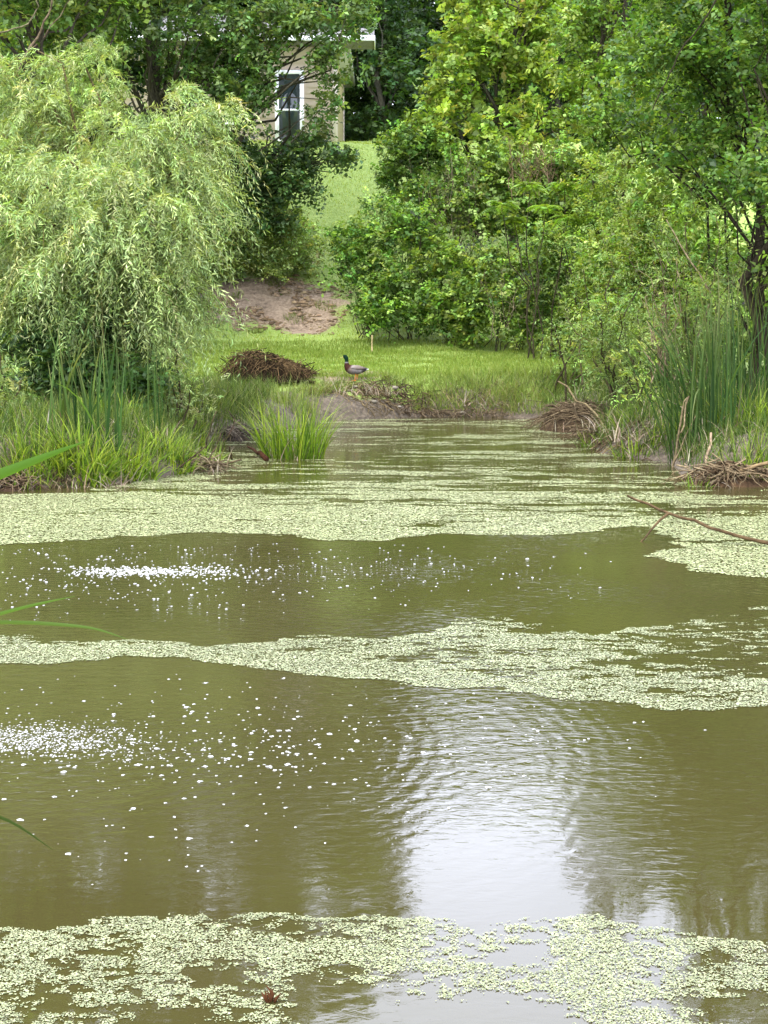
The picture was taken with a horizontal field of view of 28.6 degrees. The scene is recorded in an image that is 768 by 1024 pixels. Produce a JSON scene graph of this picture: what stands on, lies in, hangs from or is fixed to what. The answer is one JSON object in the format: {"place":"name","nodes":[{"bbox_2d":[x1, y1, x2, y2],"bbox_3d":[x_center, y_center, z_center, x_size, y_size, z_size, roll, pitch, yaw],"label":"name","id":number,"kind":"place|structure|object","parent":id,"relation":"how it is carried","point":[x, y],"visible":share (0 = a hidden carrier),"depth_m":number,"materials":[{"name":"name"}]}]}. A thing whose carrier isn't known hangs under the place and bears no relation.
{"place":"outdoors","nodes":[
{"label":"outdoors","id":0,"kind":"place"},
{"bbox_2d":[0,416,767,1023],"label":"pond water","id":1,"kind":"structure","parent":0,"point":[654,818],"depth_m":6.37,"materials":[{"name":"liquid"}]},
{"bbox_2d":[0,713,206,768],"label":"splash foam","id":2,"kind":"object","parent":1,"relation":"on","point":[26,731],"visible":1,"depth_m":6.47,"materials":[{"name":"grey"}]},
{"bbox_2d":[48,565,276,580],"bbox_3d":[-1.603,0.426,10.791,1.669,0.006,0.783,0,7,0],"label":"splash foam","id":3,"kind":"object","parent":1,"relation":"on","point":[146,572],"visible":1,"depth_m":10.79,"materials":[{"name":"grey"}]},
{"bbox_2d":[217,386,352,459],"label":"sedge clump","id":4,"kind":"object","parent":1,"relation":"in","point":[304,444],"visible":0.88,"depth_m":19.48,"materials":[{"name":"green plant"}]},
{"bbox_2d":[2,543,611,619],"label":"foam flecks","id":5,"kind":"object","parent":1,"relation":"on","point":[215,575],"visible":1,"depth_m":10.55,"materials":[{"name":"grey"}]},
{"bbox_2d":[2,674,655,884],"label":"foam flecks","id":6,"kind":"object","parent":1,"relation":"on","point":[228,758],"visible":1,"depth_m":6.27,"materials":[{"name":"grey"}]},
{"bbox_2d":[0,912,767,1023],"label":"duckweed","id":7,"kind":"object","parent":1,"relation":"on","point":[379,964],"visible":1,"depth_m":4.24,"materials":[{"name":"plant"}]},
{"bbox_2d":[0,419,767,577],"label":"duckweed","id":8,"kind":"object","parent":1,"relation":"on","point":[249,529],"visible":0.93,"depth_m":14.12,"materials":[{"name":"plant"}]},
{"bbox_2d":[0,606,767,710],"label":"duckweed","id":9,"kind":"object","parent":1,"relation":"on","point":[345,661],"visible":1,"depth_m":8.00,"materials":[{"name":"plant"}]},
{"bbox_2d":[672,396,705,467],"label":"broken stalk","id":10,"kind":"object","parent":1,"relation":"on","point":[676,454],"visible":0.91,"depth_m":18.26,"materials":[{"name":"plant"}]},
{"bbox_2d":[627,495,767,544],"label":"fallen branch","id":11,"kind":"object","parent":1,"relation":"in","point":[667,513],"visible":0.98,"depth_m":12.25,"materials":[{"name":"brown wood"}]},
{"bbox_2d":[0,141,767,487],"bbox_3d":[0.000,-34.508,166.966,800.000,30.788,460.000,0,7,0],"label":"ground","id":12,"kind":"structure","parent":0,"point":[258,293],"depth_m":36.06,"materials":[{"name":"plant"}]},
{"bbox_2d":[0,0,34,143],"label":"broadleaf tree","id":13,"kind":"object","parent":12,"relation":"on","point":[4,26],"visible":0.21,"depth_m":30.38,"materials":[{"name":"green plant"}]},
{"bbox_2d":[0,352,42,422],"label":"willow shrub","id":14,"kind":"object","parent":12,"relation":"on","point":[3,383],"visible":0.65,"depth_m":18.27,"materials":[{"name":"green plant"}]},
{"bbox_2d":[0,467,47,492],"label":"reed debris","id":15,"kind":"object","parent":12,"relation":"on","point":[20,478],"visible":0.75,"depth_m":15.93,"materials":[{"name":"brown plant"}]},
{"bbox_2d":[0,430,64,490],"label":"sedge clump","id":16,"kind":"object","parent":12,"relation":"on","point":[33,467],"visible":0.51,"depth_m":16.21,"materials":[{"name":"green plant"}]},
{"bbox_2d":[0,413,85,483],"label":"sedge clump","id":17,"kind":"object","parent":12,"relation":"on","point":[17,451],"visible":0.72,"depth_m":16.36,"materials":[{"name":"green plant"}]},
{"bbox_2d":[0,440,87,479],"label":"overhanging grass","id":18,"kind":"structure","parent":12,"relation":"on","point":[9,470],"depth_m":3.20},
{"bbox_2d":[0,226,88,372],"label":"shrub","id":19,"kind":"object","parent":12,"relation":"on","point":[1,331],"visible":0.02,"depth_m":26.79,"materials":[{"name":"green plant"}]},
{"bbox_2d":[0,620,127,639],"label":"overhanging grass","id":20,"kind":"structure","parent":12,"relation":"on","point":[40,623],"depth_m":3.05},
{"bbox_2d":[0,306,139,438],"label":"cattail clump","id":21,"kind":"object","parent":12,"relation":"on","point":[65,403],"visible":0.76,"depth_m":16.93,"materials":[{"name":"green plant"}]},
{"bbox_2d":[2,456,143,489],"bbox_3d":[-3.329,-0.241,16.232,1.881,0.699,1.190,0,7,0],"label":"reed debris","id":22,"kind":"object","parent":12,"relation":"on","point":[62,481],"visible":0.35,"depth_m":16.23,"materials":[{"name":"brown plant"}]},
{"bbox_2d":[0,0,149,348],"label":"broadleaf tree","id":23,"kind":"object","parent":12,"relation":"on","point":[25,9],"visible":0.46,"depth_m":32.90,"materials":[{"name":"green plant"}]},
{"bbox_2d":[18,408,143,485],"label":"sedge clump","id":24,"kind":"object","parent":12,"relation":"on","point":[95,466],"visible":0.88,"depth_m":16.44,"materials":[{"name":"green plant"}]},
{"bbox_2d":[42,428,121,487],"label":"sedge clump","id":25,"kind":"object","parent":12,"relation":"on","point":[77,478],"visible":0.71,"depth_m":16.31,"materials":[{"name":"green plant"}]},
{"bbox_2d":[0,283,178,414],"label":"shrub","id":26,"kind":"object","parent":12,"relation":"on","point":[45,362],"visible":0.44,"depth_m":20.09,"materials":[{"name":"green plant"}]},
{"bbox_2d":[57,317,128,464],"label":"cattail clump","id":27,"kind":"object","parent":12,"relation":"on","point":[89,412],"visible":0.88,"depth_m":16.85,"materials":[{"name":"green plant"}]},
{"bbox_2d":[0,23,203,161],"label":"broadleaf tree","id":28,"kind":"object","parent":12,"relation":"on","point":[135,64],"visible":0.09,"depth_m":38.25,"materials":[{"name":"green plant"}]},
{"bbox_2d":[58,386,165,427],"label":"sedge clump","id":29,"kind":"object","parent":12,"relation":"on","point":[113,404],"visible":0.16,"depth_m":18.84,"materials":[{"name":"green plant"}]},
{"bbox_2d":[83,417,181,482],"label":"sedge clump","id":30,"kind":"object","parent":12,"relation":"on","point":[144,464],"visible":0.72,"depth_m":16.90,"materials":[{"name":"green plant"}]},
{"bbox_2d":[0,30,271,412],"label":"willow tree","id":31,"kind":"object","parent":12,"relation":"on","point":[114,213],"visible":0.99,"depth_m":20.40,"materials":[{"name":"green plant"}]},
{"bbox_2d":[0,363,279,476],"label":"bank grass","id":32,"kind":"structure","parent":12,"relation":"on","point":[7,427],"depth_m":18.41,"materials":[{"name":"plant"}]},
{"bbox_2d":[97,313,189,431],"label":"cattail clump","id":33,"kind":"object","parent":12,"relation":"on","point":[117,366],"visible":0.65,"depth_m":19.19,"materials":[{"name":"green plant"}]},
{"bbox_2d":[99,316,208,426],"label":"willow shrub","id":34,"kind":"object","parent":12,"relation":"on","point":[164,391],"visible":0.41,"depth_m":20.49,"materials":[{"name":"green plant"}]},
{"bbox_2d":[146,346,180,435],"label":"cattail clump","id":35,"kind":"object","parent":12,"relation":"on","point":[154,410],"visible":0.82,"depth_m":17.76,"materials":[{"name":"green plant"}]},
{"bbox_2d":[125,404,212,475],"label":"sedge clump","id":36,"kind":"object","parent":12,"relation":"on","point":[177,457],"visible":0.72,"depth_m":17.59,"materials":[{"name":"green plant"}]},
{"bbox_2d":[141,401,226,450],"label":"sedge clump","id":37,"kind":"object","parent":12,"relation":"on","point":[202,438],"visible":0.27,"depth_m":20.71,"materials":[{"name":"green plant"}]},
{"bbox_2d":[159,362,228,434],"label":"willow shrub","id":38,"kind":"object","parent":12,"relation":"on","point":[192,410],"visible":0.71,"depth_m":20.33,"materials":[{"name":"green plant"}]},
{"bbox_2d":[0,0,388,234],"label":"broadleaf tree","id":39,"kind":"object","parent":12,"relation":"on","point":[200,63],"visible":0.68,"depth_m":34.80,"materials":[{"name":"green plant"}]},
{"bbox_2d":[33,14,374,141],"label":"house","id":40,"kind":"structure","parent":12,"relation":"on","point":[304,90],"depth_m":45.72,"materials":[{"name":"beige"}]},
{"bbox_2d":[275,70,303,141],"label":"window","id":41,"kind":"structure","parent":40,"relation":"in","point":[282,121],"depth_m":45.71,"materials":[{"name":"white glass"}]},
{"bbox_2d":[167,446,241,474],"bbox_3d":[-2.165,-0.655,17.960,1.089,0.467,1.036,4,8,28],"label":"reed debris","id":42,"kind":"object","parent":12,"relation":"on","point":[217,465],"visible":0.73,"depth_m":17.84,"materials":[{"name":"brown plant"}]},
{"bbox_2d":[168,372,245,419],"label":"grass tuft","id":43,"kind":"object","parent":12,"relation":"on","point":[221,400],"visible":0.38,"depth_m":23.52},
{"bbox_2d":[209,419,262,442],"bbox_3d":[-2.279,-1.224,22.725,1.113,0.394,1.705,0,7,0],"label":"reed debris","id":44,"kind":"object","parent":12,"relation":"on","point":[239,435],"visible":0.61,"depth_m":22.47,"materials":[{"name":"brown plant"}]},
{"bbox_2d":[213,371,281,421],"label":"grass tuft","id":45,"kind":"object","parent":12,"relation":"on","point":[252,398],"visible":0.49,"depth_m":24.89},
{"bbox_2d":[193,195,316,292],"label":"shrub","id":46,"kind":"object","parent":12,"relation":"on","point":[247,253],"visible":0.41,"depth_m":37.14,"materials":[{"name":"green plant"}]},
{"bbox_2d":[214,347,321,383],"bbox_3d":[-2.198,-2.767,28.420,2.058,0.672,1.338,0,7,0],"label":"brush pile","id":47,"kind":"object","parent":12,"relation":"on","point":[256,362],"visible":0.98,"depth_m":28.15,"materials":[{"name":"brown wood"}]},
{"bbox_2d":[193,273,351,334],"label":"soil clods","id":48,"kind":"object","parent":12,"relation":"on","point":[266,318],"visible":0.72,"depth_m":36.66,"materials":[{"name":"soil"}]},
{"bbox_2d":[197,122,365,248],"bbox_3d":[-2.770,-7.616,36.102,3.346,3.428,4.300,-6,9,-37],"label":"tree","id":49,"kind":"object","parent":12,"relation":"on","point":[303,161],"visible":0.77,"depth_m":35.93,"materials":[{"name":"green plant"}]},
{"bbox_2d":[250,373,316,422],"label":"grass tuft","id":50,"kind":"object","parent":12,"relation":"on","point":[284,395],"visible":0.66,"depth_m":26.21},
{"bbox_2d":[242,211,329,294],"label":"shrub","id":51,"kind":"object","parent":12,"relation":"on","point":[288,258],"visible":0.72,"depth_m":37.24,"materials":[{"name":"green plant"}]},
{"bbox_2d":[292,0,398,140],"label":"forest tree","id":52,"kind":"object","parent":12,"relation":"on","point":[346,91],"visible":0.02,"depth_m":55.29,"materials":[{"name":"green plant"}]},
{"bbox_2d":[306,375,402,418],"bbox_3d":[-0.587,-2.105,27.686,2.190,0.892,1.583,0,7,0],"label":"reed debris","id":53,"kind":"object","parent":12,"relation":"on","point":[355,392],"visible":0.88,"depth_m":27.54,"materials":[{"name":"brown plant"}]},
{"bbox_2d":[325,0,402,141],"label":"forest tree","id":54,"kind":"object","parent":12,"relation":"on","point":[360,107],"visible":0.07,"depth_m":59.89,"materials":[{"name":"green plant"}]},
{"bbox_2d":[307,186,422,337],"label":"shrub","id":55,"kind":"object","parent":12,"relation":"on","point":[351,241],"visible":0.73,"depth_m":34.80,"materials":[{"name":"green plant"}]},
{"bbox_2d":[0,0,753,142],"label":"woods","id":56,"kind":"object","parent":12,"relation":"on","point":[438,27],"visible":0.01,"depth_m":63.45,"materials":[{"name":"green plant"}]},
{"bbox_2d":[345,376,441,417],"bbox_3d":[0.182,-2.101,28.036,1.871,0.867,1.320,0,7,0],"label":"reed debris","id":57,"kind":"object","parent":12,"relation":"on","point":[401,394],"visible":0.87,"depth_m":28.03,"materials":[{"name":"brown plant"}]},
{"bbox_2d":[325,0,469,141],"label":"forest tree","id":58,"kind":"object","parent":12,"relation":"on","point":[402,57],"visible":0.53,"depth_m":53.77,"materials":[{"name":"green plant"}]},
{"bbox_2d":[343,198,458,343],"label":"shrub","id":59,"kind":"object","parent":12,"relation":"on","point":[372,310],"visible":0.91,"depth_m":34.20,"materials":[{"name":"green plant"}]},
{"bbox_2d":[346,0,473,141],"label":"forest tree","id":60,"kind":"object","parent":12,"relation":"on","point":[397,98],"visible":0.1,"depth_m":58.80,"materials":[{"name":"green plant"}]},
{"bbox_2d":[157,139,679,410],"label":"lawn grass","id":61,"kind":"structure","parent":12,"relation":"on","point":[322,353],"depth_m":32.64,"materials":[{"name":"plant"}]},
{"bbox_2d":[247,359,604,419],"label":"bank grass","id":62,"kind":"structure","parent":12,"relation":"on","point":[512,369],"depth_m":28.30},
{"bbox_2d":[370,107,491,285],"bbox_3d":[1.124,-7.668,36.932,2.631,4.659,3.273,-5,9,-34],"label":"shrub","id":63,"kind":"object","parent":12,"relation":"on","point":[401,151],"visible":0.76,"depth_m":36.83,"materials":[{"name":"green plant"}]},
{"bbox_2d":[407,148,487,272],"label":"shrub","id":64,"kind":"object","parent":12,"relation":"on","point":[452,229],"visible":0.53,"depth_m":35.61,"materials":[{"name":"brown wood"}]},
{"bbox_2d":[382,403,515,418],"bbox_3d":[0.634,-1.849,27.748,3.678,0.342,1.062,0,7,0],"label":"reed debris","id":65,"kind":"object","parent":12,"relation":"on","point":[449,412],"visible":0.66,"depth_m":27.66,"materials":[{"name":"brown plant"}]},
{"bbox_2d":[403,0,502,140],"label":"forest tree","id":66,"kind":"object","parent":12,"relation":"on","point":[430,18],"visible":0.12,"depth_m":58.33,"materials":[{"name":"green plant"}]},
{"bbox_2d":[399,235,514,348],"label":"shrub","id":67,"kind":"object","parent":12,"relation":"on","point":[448,255],"visible":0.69,"depth_m":33.88,"materials":[{"name":"green plant"}]},
{"bbox_2d":[443,360,510,416],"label":"grass tuft","id":68,"kind":"object","parent":12,"relation":"on","point":[477,380],"visible":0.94,"depth_m":28.27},
{"bbox_2d":[424,376,542,417],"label":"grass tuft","id":69,"kind":"object","parent":12,"relation":"on","point":[474,407],"visible":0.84,"depth_m":28.02,"materials":[{"name":"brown plant"}]},
{"bbox_2d":[440,0,566,141],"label":"forest tree","id":70,"kind":"object","parent":12,"relation":"on","point":[500,85],"visible":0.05,"depth_m":57.52,"materials":[{"name":"green plant"}]},
{"bbox_2d":[399,0,610,249],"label":"maple tree","id":71,"kind":"object","parent":12,"relation":"on","point":[485,45],"visible":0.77,"depth_m":38.01,"materials":[{"name":"green plant"}]},
{"bbox_2d":[451,228,566,351],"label":"shrub","id":72,"kind":"object","parent":12,"relation":"on","point":[510,279],"visible":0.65,"depth_m":33.42,"materials":[{"name":"green plant"}]},
{"bbox_2d":[474,181,580,358],"bbox_3d":[3.054,-4.980,31.463,1.940,3.829,1.646,5,9,32],"label":"sumac","id":73,"kind":"object","parent":12,"relation":"on","point":[502,207],"visible":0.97,"depth_m":31.47,"materials":[{"name":"green plant"}]},
{"bbox_2d":[478,238,576,337],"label":"dry stems","id":74,"kind":"object","parent":12,"relation":"on","point":[533,314],"visible":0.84,"depth_m":32.15,"materials":[{"name":"plant"}]},
{"bbox_2d":[432,130,627,281],"bbox_3d":[3.641,-6.968,36.030,4.580,4.382,3.164,3,8,21],"label":"shrub","id":75,"kind":"object","parent":12,"relation":"on","point":[499,158],"visible":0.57,"depth_m":35.64,"materials":[{"name":"green plant"}]},
{"bbox_2d":[505,130,565,198],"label":"dry stems","id":76,"kind":"object","parent":75,"relation":"attached to","point":[542,170],"visible":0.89,"depth_m":34.72,"materials":[{"name":"plant"}]},
{"bbox_2d":[498,365,564,415],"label":"grass tuft","id":77,"kind":"object","parent":12,"relation":"on","point":[532,395],"visible":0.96,"depth_m":27.82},
{"bbox_2d":[518,391,613,433],"bbox_3d":[3.214,-1.618,24.631,2.067,0.710,2.314,0,7,0],"label":"reed debris","id":78,"kind":"object","parent":12,"relation":"on","point":[560,416],"visible":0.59,"depth_m":24.28,"materials":[{"name":"brown plant"}]},
{"bbox_2d":[535,295,610,391],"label":"willow shrub","id":79,"kind":"object","parent":12,"relation":"on","point":[575,363],"visible":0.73,"depth_m":27.78,"materials":[{"name":"green plant"}]},
{"bbox_2d":[514,211,635,356],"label":"shrub","id":80,"kind":"object","parent":12,"relation":"on","point":[543,259],"visible":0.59,"depth_m":32.51,"materials":[{"name":"green plant"}]},
{"bbox_2d":[520,1,633,141],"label":"forest tree","id":81,"kind":"object","parent":12,"relation":"on","point":[538,90],"visible":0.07,"depth_m":56.29,"materials":[{"name":"green plant"}]},
{"bbox_2d":[543,187,616,356],"bbox_3d":[4.080,-4.854,31.150,1.762,3.684,1.008,-2,8,-16],"label":"sumac","id":82,"kind":"object","parent":12,"relation":"on","point":[574,218],"visible":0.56,"depth_m":30.95,"materials":[{"name":"green plant"}]},
{"bbox_2d":[554,411,618,445],"bbox_3d":[3.328,-1.251,22.374,1.661,0.534,2.413,0,7,0],"label":"reed debris","id":83,"kind":"object","parent":12,"relation":"on","point":[580,429],"visible":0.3,"depth_m":22.15,"materials":[{"name":"brown plant"}]},
{"bbox_2d":[528,192,673,407],"bbox_3d":[3.628,-3.205,23.524,2.475,3.613,1.824,7,10,44],"label":"willow shrub","id":84,"kind":"object","parent":12,"relation":"on","point":[612,335],"visible":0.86,"depth_m":23.63,"materials":[{"name":"green plant"}]},
{"bbox_2d":[546,0,670,140],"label":"forest tree","id":85,"kind":"object","parent":12,"relation":"on","point":[626,16],"visible":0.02,"depth_m":55.98,"materials":[{"name":"green plant"}]},
{"bbox_2d":[532,0,692,327],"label":"broadleaf tree","id":86,"kind":"object","parent":12,"relation":"on","point":[597,21],"visible":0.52,"depth_m":34.44,"materials":[{"name":"green plant"}]},
{"bbox_2d":[566,403,663,460],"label":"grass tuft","id":87,"kind":"object","parent":12,"relation":"on","point":[602,445],"visible":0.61,"depth_m":20.19,"materials":[{"name":"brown plant"}]},
{"bbox_2d":[552,133,716,362],"bbox_3d":[5.036,-5.195,30.032,2.423,4.705,3.722,-7,10,-44],"label":"shrub","id":88,"kind":"object","parent":12,"relation":"on","point":[605,181],"visible":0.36,"depth_m":30.13,"materials":[{"name":"green plant"}]},
{"bbox_2d":[605,421,666,459],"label":"sedge clump","id":89,"kind":"object","parent":12,"relation":"on","point":[636,447],"visible":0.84,"depth_m":19.61,"materials":[{"name":"green plant"}]},
{"bbox_2d":[550,296,723,460],"bbox_3d":[3.054,-1.736,18.915,2.454,2.208,2.702,2,8,14],"label":"cattail clump","id":90,"kind":"object","parent":12,"relation":"on","point":[662,377],"visible":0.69,"depth_m":18.84,"materials":[{"name":"green plant"}]},
{"bbox_2d":[607,335,681,414],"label":"willow shrub","id":91,"kind":"object","parent":12,"relation":"on","point":[636,379],"visible":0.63,"depth_m":21.20,"materials":[{"name":"green plant"}]},
{"bbox_2d":[530,357,767,470],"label":"bank grass","id":92,"kind":"structure","parent":12,"relation":"on","point":[625,404],"depth_m":20.11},
{"bbox_2d":[560,196,742,370],"bbox_3d":[5.108,-4.241,28.502,3.635,3.458,3.454,0,7,0],"label":"shrub","id":93,"kind":"object","parent":12,"relation":"on","point":[638,255],"visible":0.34,"depth_m":28.60,"materials":[{"name":"green plant"}]},
{"bbox_2d":[614,321,699,400],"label":"shrub","id":94,"kind":"object","parent":12,"relation":"on","point":[646,366],"visible":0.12,"depth_m":23.74,"materials":[{"name":"green plant"}]},
{"bbox_2d":[576,0,767,395],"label":"broadleaf tree","id":95,"kind":"object","parent":12,"relation":"on","point":[689,67],"visible":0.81,"depth_m":21.52,"materials":[{"name":"green plant"}]},
{"bbox_2d":[637,247,713,387],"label":"dry stems","id":96,"kind":"object","parent":12,"relation":"on","point":[658,343],"visible":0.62,"depth_m":20.84,"materials":[{"name":"plant"}]},
{"bbox_2d":[606,273,750,465],"bbox_3d":[3.652,-1.716,18.286,2.280,2.448,2.722,3,8,21],"label":"cattail clump","id":97,"kind":"object","parent":12,"relation":"on","point":[673,399],"visible":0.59,"depth_m":18.56,"materials":[{"name":"green plant"}]},
{"bbox_2d":[611,0,767,316],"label":"broadleaf tree","id":98,"kind":"object","parent":12,"relation":"on","point":[664,175],"visible":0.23,"depth_m":28.17,"materials":[{"name":"green plant"}]},
{"bbox_2d":[627,172,766,401],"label":"willow shrub","id":99,"kind":"object","parent":12,"relation":"on","point":[691,277],"visible":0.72,"depth_m":20.83,"materials":[{"name":"green plant"}]},
{"bbox_2d":[644,230,767,382],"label":"shrub","id":100,"kind":"object","parent":12,"relation":"on","point":[742,308],"visible":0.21,"depth_m":26.35,"materials":[{"name":"green plant"}]},
{"bbox_2d":[652,274,765,453],"bbox_3d":[3.984,-1.784,18.151,2.008,2.328,2.460,-2,8,-16],"label":"cattail clump","id":101,"kind":"object","parent":12,"relation":"on","point":[713,403],"visible":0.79,"depth_m":17.96,"materials":[{"name":"green plant"}]},
{"bbox_2d":[662,453,767,488],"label":"reed debris","id":102,"kind":"object","parent":12,"relation":"on","point":[716,469],"visible":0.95,"depth_m":16.33,"materials":[{"name":"plant"}]},
{"bbox_2d":[683,371,767,435],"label":"sedge clump","id":103,"kind":"object","parent":12,"relation":"on","point":[760,407],"visible":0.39,"depth_m":18.27,"materials":[{"name":"green plant"}]},
{"bbox_2d":[691,0,767,386],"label":"broadleaf tree","id":104,"kind":"object","parent":12,"relation":"on","point":[745,185],"visible":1,"depth_m":19.63,"materials":[{"name":"green plant"}]},
{"bbox_2d":[701,243,767,417],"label":"cattail clump","id":105,"kind":"object","parent":12,"relation":"on","point":[745,384],"visible":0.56,"depth_m":18.87,"materials":[{"name":"green plant"}]},
{"bbox_2d":[712,420,767,480],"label":"sedge clump","id":106,"kind":"object","parent":12,"relation":"on","point":[755,457],"visible":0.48,"depth_m":16.96,"materials":[{"name":"green plant"}]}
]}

